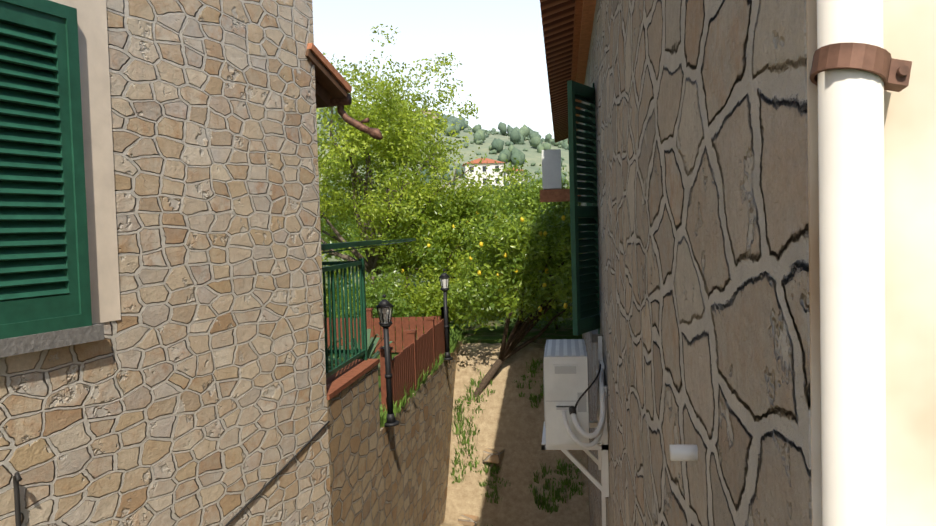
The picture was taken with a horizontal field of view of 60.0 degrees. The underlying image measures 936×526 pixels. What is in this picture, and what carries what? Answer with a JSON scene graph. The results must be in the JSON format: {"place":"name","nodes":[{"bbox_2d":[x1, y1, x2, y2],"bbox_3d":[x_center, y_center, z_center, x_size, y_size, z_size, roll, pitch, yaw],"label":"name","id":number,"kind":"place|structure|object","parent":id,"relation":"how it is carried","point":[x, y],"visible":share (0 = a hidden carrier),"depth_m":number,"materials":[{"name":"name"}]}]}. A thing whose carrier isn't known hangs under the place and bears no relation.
{"place":"outdoors","nodes":[
{"label":"outdoors","id":0,"kind":"place"},
{"bbox_2d":[312,0,553,138],"label":"sky","id":1,"kind":"structure","parent":0,"point":[499,45],"materials":[{"name":"white"}]},
{"bbox_2d":[317,117,568,287],"bbox_3d":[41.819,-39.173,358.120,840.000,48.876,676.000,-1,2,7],"label":"hill terrain","id":2,"kind":"structure","parent":0,"point":[532,155],"depth_m":240.32,"materials":[{"name":"green plant"}]},
{"bbox_2d":[320,201,362,259],"bbox_3d":[-5.263,-0.940,29.087,5.600,2.993,6.202,-1,2,7],"label":"orchard tree","id":3,"kind":"object","parent":2,"relation":"on","point":[326,241],"depth_m":27.53,"materials":[{"name":"green plant"}]},
{"bbox_2d":[414,110,440,118],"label":"hill house","id":4,"kind":"structure","parent":2,"relation":"on","point":[430,113],"depth_m":326.96,"materials":[{"name":"grey"}]},
{"bbox_2d":[316,107,568,200],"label":"trees","id":5,"kind":"object","parent":2,"relation":"on","point":[516,135],"visible":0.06,"depth_m":255.40,"materials":[{"name":"green plant"}]},
{"bbox_2d":[462,158,504,187],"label":"hill house","id":6,"kind":"structure","parent":2,"relation":"on","point":[483,164],"depth_m":191.64,"materials":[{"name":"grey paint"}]},
{"bbox_2d":[504,168,523,186],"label":"hill house","id":7,"kind":"structure","parent":2,"relation":"on","point":[514,176],"depth_m":196.80,"materials":[{"name":"grey"}]},
{"bbox_2d":[323,286,581,406],"bbox_3d":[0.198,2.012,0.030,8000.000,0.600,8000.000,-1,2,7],"label":"ground","id":8,"kind":"structure","parent":0,"point":[486,335],"depth_m":13.18,"materials":[{"name":"soil"}]},
{"bbox_2d":[0,0,330,525],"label":"house wall","id":9,"kind":"structure","parent":8,"relation":"on","point":[189,389],"depth_m":4.26,"materials":[{"name":"beige stone"}]},
{"bbox_2d":[0,0,120,357],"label":"house window","id":10,"kind":"structure","parent":9,"relation":"in","point":[59,277],"depth_m":3.40,"materials":[{"name":"green wood"}]},
{"bbox_2d":[13,421,329,525],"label":"handrail","id":11,"kind":"object","parent":9,"relation":"attached to","point":[17,478],"visible":0.96,"depth_m":3.22,"materials":[{"name":"black metal"}]},
{"bbox_2d":[305,43,351,106],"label":"house eave","id":12,"kind":"structure","parent":9,"relation":"attached to","point":[331,82],"depth_m":5.53,"materials":[{"name":"brown wood"}]},
{"bbox_2d":[316,93,382,139],"bbox_3d":[-3.979,-0.996,6.997,7.258,0.344,0.084,-1,3,21],"label":"rain gutter","id":13,"kind":"object","parent":9,"relation":"attached to","point":[340,103],"visible":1,"depth_m":5.74,"materials":[{"name":"orange metal"}]},
{"bbox_2d":[324,329,395,367],"bbox_3d":[-1.551,1.046,9.999,1.221,0.516,1.920,-3,3,-27],"label":"agave plant","id":14,"kind":"object","parent":8,"relation":"on","point":[371,343],"visible":0.29,"depth_m":9.64,"materials":[{"name":"green plant"}]},
{"bbox_2d":[322,257,428,335],"bbox_3d":[-2.662,0.629,13.287,4.046,1.443,1.629,-1,2,7],"label":"garden hedge","id":15,"kind":"object","parent":8,"relation":"on","point":[390,276],"depth_m":13.12,"materials":[{"name":"green plant"}]},
{"bbox_2d":[326,273,427,340],"bbox_3d":[-1.385,0.746,12.078,1.557,1.198,1.386,-1,2,7],"label":"terrace shrub","id":16,"kind":"object","parent":8,"relation":"on","point":[399,310],"depth_m":12.00,"materials":[{"name":"green plant"}]},
{"bbox_2d":[324,307,449,411],"bbox_3d":[-2.663,1.065,9.572,4.410,0.645,3.860,-1,2,7],"label":"picket fence","id":17,"kind":"object","parent":8,"relation":"on","point":[415,356],"visible":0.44,"depth_m":9.72,"materials":[{"name":"brown wood"}]},
{"bbox_2d":[330,185,452,287],"bbox_3d":[-1.827,-0.678,22.739,4.250,3.163,3.816,-1,2,7],"label":"citrus tree","id":18,"kind":"object","parent":8,"relation":"on","point":[361,249],"depth_m":22.25,"materials":[{"name":"green plant"}]},
{"bbox_2d":[327,333,466,525],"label":"retaining wall","id":19,"kind":"structure","parent":8,"relation":"on","point":[397,475],"depth_m":7.32,"materials":[{"name":"stone"}]},
{"bbox_2d":[326,359,379,399],"bbox_3d":[-0.986,0.874,6.215,0.282,0.035,1.500,-1,2,7],"label":"parapet coping","id":20,"kind":"object","parent":19,"relation":"on","point":[340,380],"visible":0.64,"depth_m":6.20,"materials":[{"name":"brick"}]},
{"bbox_2d":[321,238,415,377],"bbox_3d":[-1.358,0.305,7.488,1.130,1.015,3.910,-1,2,7],"label":"green railing","id":21,"kind":"object","parent":20,"relation":"on","point":[358,352],"visible":0.62,"depth_m":6.46,"materials":[{"name":"green metal"}]},
{"bbox_2d":[376,294,398,426],"bbox_3d":[-0.710,0.853,7.148,0.150,1.163,0.164,-3,3,-10],"label":"lamp post","id":22,"kind":"object","parent":19,"relation":"on","point":[384,306],"visible":1,"depth_m":7.12,"materials":[{"name":"black metal"}]},
{"bbox_2d":[439,269,452,359],"bbox_3d":[-0.292,0.676,10.671,0.164,1.193,0.150,-1,2,34],"label":"lamp post","id":23,"kind":"object","parent":19,"relation":"on","point":[444,278],"visible":0.98,"depth_m":10.65,"materials":[{"name":"black metal"}]},
{"bbox_2d":[379,327,584,525],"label":"grass tufts","id":24,"kind":"object","parent":19,"relation":"on","point":[455,337],"visible":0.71,"depth_m":10.79,"materials":[{"name":"green plant"}]},
{"bbox_2d":[316,24,531,311],"bbox_3d":[-1.607,-1.700,15.110,5.642,5.838,4.613,-3,3,-25],"label":"pomegranate tree","id":25,"kind":"object","parent":8,"relation":"on","point":[391,146],"depth_m":14.31,"materials":[{"name":"green plant"}]},
{"bbox_2d":[376,257,510,331],"bbox_3d":[-0.405,0.568,13.403,2.433,1.385,1.677,-1,2,7],"label":"garden hedge","id":26,"kind":"object","parent":8,"relation":"on","point":[435,295],"depth_m":13.06,"materials":[{"name":"green plant"}]},
{"bbox_2d":[374,177,530,322],"bbox_3d":[-0.277,-0.180,14.633,3.095,2.768,2.767,-1,2,7],"label":"citrus tree","id":27,"kind":"object","parent":8,"relation":"on","point":[400,232],"depth_m":14.10,"materials":[{"name":"green plant"}]},
{"bbox_2d":[402,199,528,286],"bbox_3d":[-0.156,-0.334,20.049,4.139,2.607,4.222,-1,2,7],"label":"citrus tree","id":28,"kind":"object","parent":8,"relation":"on","point":[512,214],"depth_m":19.44,"materials":[{"name":"green plant"}]},
{"bbox_2d":[485,157,569,226],"bbox_3d":[1.624,-0.925,20.863,3.356,3.618,3.510,-1,2,7],"label":"citrus tree","id":29,"kind":"object","parent":8,"relation":"on","point":[530,200],"depth_m":20.53,"materials":[{"name":"green plant"}]},
{"bbox_2d":[491,275,571,332],"bbox_3d":[1.450,0.586,13.507,2.378,1.234,1.547,-1,2,7],"label":"garden shrub","id":30,"kind":"object","parent":8,"relation":"on","point":[555,322],"depth_m":13.23,"materials":[{"name":"green plant"}]},
{"bbox_2d":[528,179,570,278],"bbox_3d":[2.220,-0.332,16.242,3.483,2.790,3.566,-1,2,7],"label":"citrus tree","id":31,"kind":"object","parent":8,"relation":"on","point":[551,206],"depth_m":15.89,"materials":[{"name":"green plant"}]},
{"bbox_2d":[576,0,811,525],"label":"house wall","id":32,"kind":"structure","parent":8,"relation":"on","point":[702,166],"depth_m":1.45,"materials":[{"name":"brown stone"}]},
{"bbox_2d":[540,188,580,201],"bbox_3d":[1.312,-0.946,11.506,0.560,0.170,0.800,-1,2,7],"label":"ledge","id":33,"kind":"object","parent":32,"relation":"attached to","point":[556,195],"visible":0.68,"depth_m":11.12,"materials":[{"name":"brown brick"}]},
{"bbox_2d":[542,149,561,189],"bbox_3d":[1.192,-1.302,11.503,0.260,0.550,0.700,-1,2,7],"label":"ac unit","id":34,"kind":"object","parent":33,"relation":"on","point":[551,168],"visible":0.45,"depth_m":11.16,"materials":[{"name":"grey metal"}]},
{"bbox_2d":[540,0,595,143],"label":"roof eave","id":35,"kind":"object","parent":32,"relation":"attached to","point":[567,27],"visible":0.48,"depth_m":6.96,"materials":[{"name":"brown wood"}]},
{"bbox_2d":[541,370,608,496],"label":"ac unit brackets","id":36,"kind":"object","parent":32,"relation":"attached to","point":[602,459],"visible":0.73,"depth_m":5.05,"materials":[{"name":"white metal"}]},
{"bbox_2d":[543,339,589,444],"bbox_3d":[0.644,0.835,5.322,0.278,0.566,0.807,-1,2,7],"label":"ac unit","id":37,"kind":"object","parent":36,"relation":"on","point":[565,374],"visible":1,"depth_m":4.96,"materials":[{"name":"white plastic"}]},
{"bbox_2d":[562,364,605,447],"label":"hoses","id":38,"kind":"object","parent":37,"relation":"attached to","point":[597,434],"visible":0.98,"depth_m":4.87,"materials":[{"name":"white plastic"}]},
{"bbox_2d":[567,80,599,334],"bbox_3d":[0.907,-0.411,6.390,0.218,1.820,1.874,-1,2,7],"label":"window shutter","id":39,"kind":"object","parent":32,"relation":"attached to","point":[585,302],"visible":1,"depth_m":5.63,"materials":[{"name":"green wood"}]},
{"bbox_2d":[589,329,599,342],"bbox_3d":[0.993,0.527,6.405,0.062,0.060,1.010,-1,2,7],"label":"house window sill","id":40,"kind":"structure","parent":32,"relation":"attached to","point":[594,334],"depth_m":5.91,"materials":[{"name":"grey stone"}]},
{"bbox_2d":[598,336,605,525],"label":"pipe","id":41,"kind":"object","parent":32,"relation":"attached to","point":[600,361],"visible":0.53,"depth_m":5.57,"materials":[{"name":"white plastic"}]},
{"bbox_2d":[669,445,697,460],"bbox_3d":[0.423,0.368,1.571,0.060,0.032,0.032,-1,2,7],"label":"house pipe stub","id":42,"kind":"object","parent":32,"relation":"attached to","point":[683,452],"visible":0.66,"depth_m":1.56,"materials":[{"name":"white plastic"}]},
{"bbox_2d":[817,0,886,525],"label":"corner downpipe","id":43,"kind":"object","parent":32,"relation":"attached to","point":[852,269],"depth_m":0.77,"materials":[{"name":"white plastic"}]},
{"bbox_2d":[810,42,911,91],"bbox_3d":[0.377,-0.186,0.781,0.090,0.044,0.072,-1,2,7],"label":"pipe clamp","id":44,"kind":"object","parent":32,"relation":"attached to","point":[888,69],"visible":0.69,"depth_m":0.76,"materials":[{"name":"orange metal"}]},
{"bbox_2d":[440,342,589,525],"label":"dirt path","id":45,"kind":"structure","parent":0,"point":[509,420],"depth_m":10.98,"materials":[{"name":"beige soil"}]},
{"bbox_2d":[458,447,504,525],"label":"bank stones","id":46,"kind":"object","parent":45,"relation":"on","point":[493,454],"visible":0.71,"depth_m":10.80,"materials":[{"name":"beige stone"}]},
{"bbox_2d":[442,183,581,397],"bbox_3d":[1.164,0.539,11.904,2.936,3.379,2.632,-1,2,7],"label":"lemon tree","id":47,"kind":"object","parent":45,"relation":"on","point":[520,242],"depth_m":11.33,"materials":[{"name":"green plant"}]},
{"bbox_2d":[806,0,935,525],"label":"house wall","id":48,"kind":"structure","parent":0,"point":[909,30],"depth_m":0.81,"materials":[{"name":"beige paint"}]}
]}

